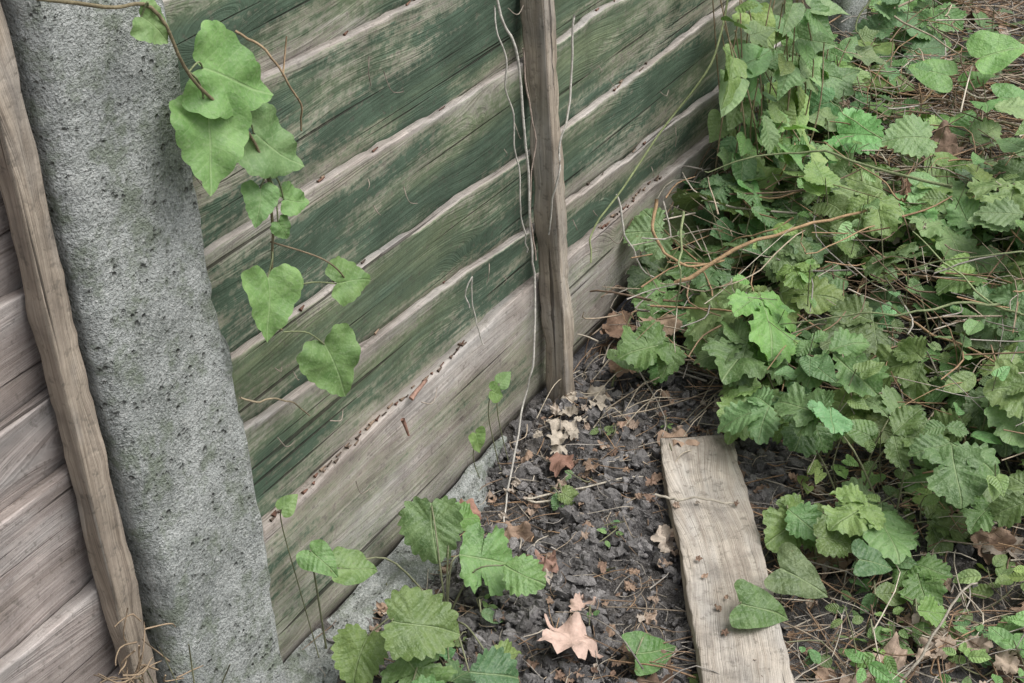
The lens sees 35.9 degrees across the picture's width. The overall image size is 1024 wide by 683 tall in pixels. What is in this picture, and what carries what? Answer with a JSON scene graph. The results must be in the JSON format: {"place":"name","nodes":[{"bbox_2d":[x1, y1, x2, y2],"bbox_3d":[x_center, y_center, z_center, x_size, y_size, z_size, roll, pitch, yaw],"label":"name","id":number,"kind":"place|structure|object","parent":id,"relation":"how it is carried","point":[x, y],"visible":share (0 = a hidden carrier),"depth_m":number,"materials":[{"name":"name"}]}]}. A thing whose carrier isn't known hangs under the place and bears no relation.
{"place":"outdoors","nodes":[
{"label":"outdoors","id":0,"kind":"place"},
{"bbox_2d":[313,0,1023,682],"bbox_3d":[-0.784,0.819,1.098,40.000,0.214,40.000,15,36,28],"label":"ground","id":1,"kind":"structure","parent":0,"point":[663,588],"depth_m":1.99,"materials":[{"name":"soil"}]},
{"bbox_2d":[0,2,156,682],"bbox_3d":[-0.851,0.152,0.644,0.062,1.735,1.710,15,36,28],"label":"wooden fence","id":2,"kind":"object","parent":1,"relation":"on","point":[69,591],"visible":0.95,"depth_m":1.42,"materials":[{"name":"brown wood"}]},
{"bbox_2d":[0,0,285,682],"bbox_3d":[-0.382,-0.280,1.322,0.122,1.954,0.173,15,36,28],"label":"concrete post","id":3,"kind":"object","parent":1,"relation":"on","point":[100,89],"visible":0.74,"depth_m":1.44,"materials":[{"name":"grey concrete"}]},
{"bbox_2d":[284,435,506,682],"bbox_3d":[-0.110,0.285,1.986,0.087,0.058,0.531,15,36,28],"label":"concrete footing","id":4,"kind":"object","parent":1,"relation":"in","point":[358,606],"visible":0.57,"depth_m":1.94,"materials":[{"name":"grey concrete"}]},
{"bbox_2d":[163,0,810,663],"bbox_3d":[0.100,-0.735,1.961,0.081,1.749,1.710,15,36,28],"label":"wooden fence","id":5,"kind":"object","parent":1,"relation":"on","point":[453,222],"visible":0.7,"depth_m":1.92,"materials":[{"name":"green wood"}]},
{"bbox_2d":[36,0,510,657],"bbox_3d":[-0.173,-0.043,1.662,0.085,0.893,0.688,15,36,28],"label":"bindweed vine","id":6,"kind":"object","parent":5,"relation":"attached to","point":[220,106],"visible":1,"depth_m":1.45,"materials":[{"name":"green plant"}]},
{"bbox_2d":[94,0,728,682],"bbox_3d":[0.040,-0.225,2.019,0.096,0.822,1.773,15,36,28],"label":"dry bindweed stems","id":7,"kind":"object","parent":5,"relation":"attached to","point":[274,514],"visible":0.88,"depth_m":1.95,"materials":[{"name":"beige plant"}]},
{"bbox_2d":[707,0,914,226],"bbox_3d":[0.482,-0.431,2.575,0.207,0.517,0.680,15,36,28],"label":"ivy clump","id":8,"kind":"object","parent":5,"relation":"attached to","point":[783,101],"visible":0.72,"depth_m":2.45,"materials":[{"name":"green plant"}]},
{"bbox_2d":[138,0,1023,682],"bbox_3d":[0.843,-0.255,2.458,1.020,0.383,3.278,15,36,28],"label":"ground cover plants","id":9,"kind":"object","parent":1,"relation":"on","point":[994,52],"visible":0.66,"depth_m":2.34,"materials":[{"name":"green plant"}]},
{"bbox_2d":[296,339,946,682],"bbox_3d":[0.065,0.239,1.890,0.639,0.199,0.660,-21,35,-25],"label":"bindweed seedlings","id":10,"kind":"object","parent":1,"relation":"on","point":[418,635],"visible":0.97,"depth_m":1.81,"materials":[{"name":"green plant"}]},
{"bbox_2d":[302,0,1023,682],"bbox_3d":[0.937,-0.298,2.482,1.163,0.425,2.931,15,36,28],"label":"twig litter","id":11,"kind":"object","parent":1,"relation":"on","point":[1008,124],"visible":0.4,"depth_m":2.21,"materials":[{"name":"brown wood"}]},
{"bbox_2d":[322,137,1023,682],"bbox_3d":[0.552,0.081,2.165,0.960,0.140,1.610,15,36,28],"label":"soil clods","id":12,"kind":"object","parent":1,"relation":"on","point":[642,547],"visible":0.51,"depth_m":2.01,"materials":[{"name":"soil"}]},
{"bbox_2d":[369,5,1023,682],"bbox_3d":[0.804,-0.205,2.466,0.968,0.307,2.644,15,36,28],"label":"dead leaves","id":13,"kind":"object","parent":1,"relation":"on","point":[571,631],"visible":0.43,"depth_m":1.94,"materials":[{"name":"brown plant"}]},
{"bbox_2d":[660,435,793,682],"bbox_3d":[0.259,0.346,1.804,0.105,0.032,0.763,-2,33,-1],"label":"wooden plank","id":14,"kind":"object","parent":1,"relation":"on","point":[723,541],"visible":0.94,"depth_m":1.91,"materials":[{"name":"brown wood"}]},
{"bbox_2d":[617,152,1023,605],"bbox_3d":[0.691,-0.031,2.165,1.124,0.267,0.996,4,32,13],"label":"wood avens plants","id":15,"kind":"object","parent":1,"relation":"on","point":[738,352],"visible":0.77,"depth_m":2.12,"materials":[{"name":"green plant"}]},
{"bbox_2d":[828,0,872,66],"bbox_3d":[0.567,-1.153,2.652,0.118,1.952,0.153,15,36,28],"label":"concrete post","id":16,"kind":"object","parent":1,"relation":"on","point":[852,7],"visible":0.06,"depth_m":2.91,"materials":[{"name":"grey concrete"}]}
]}

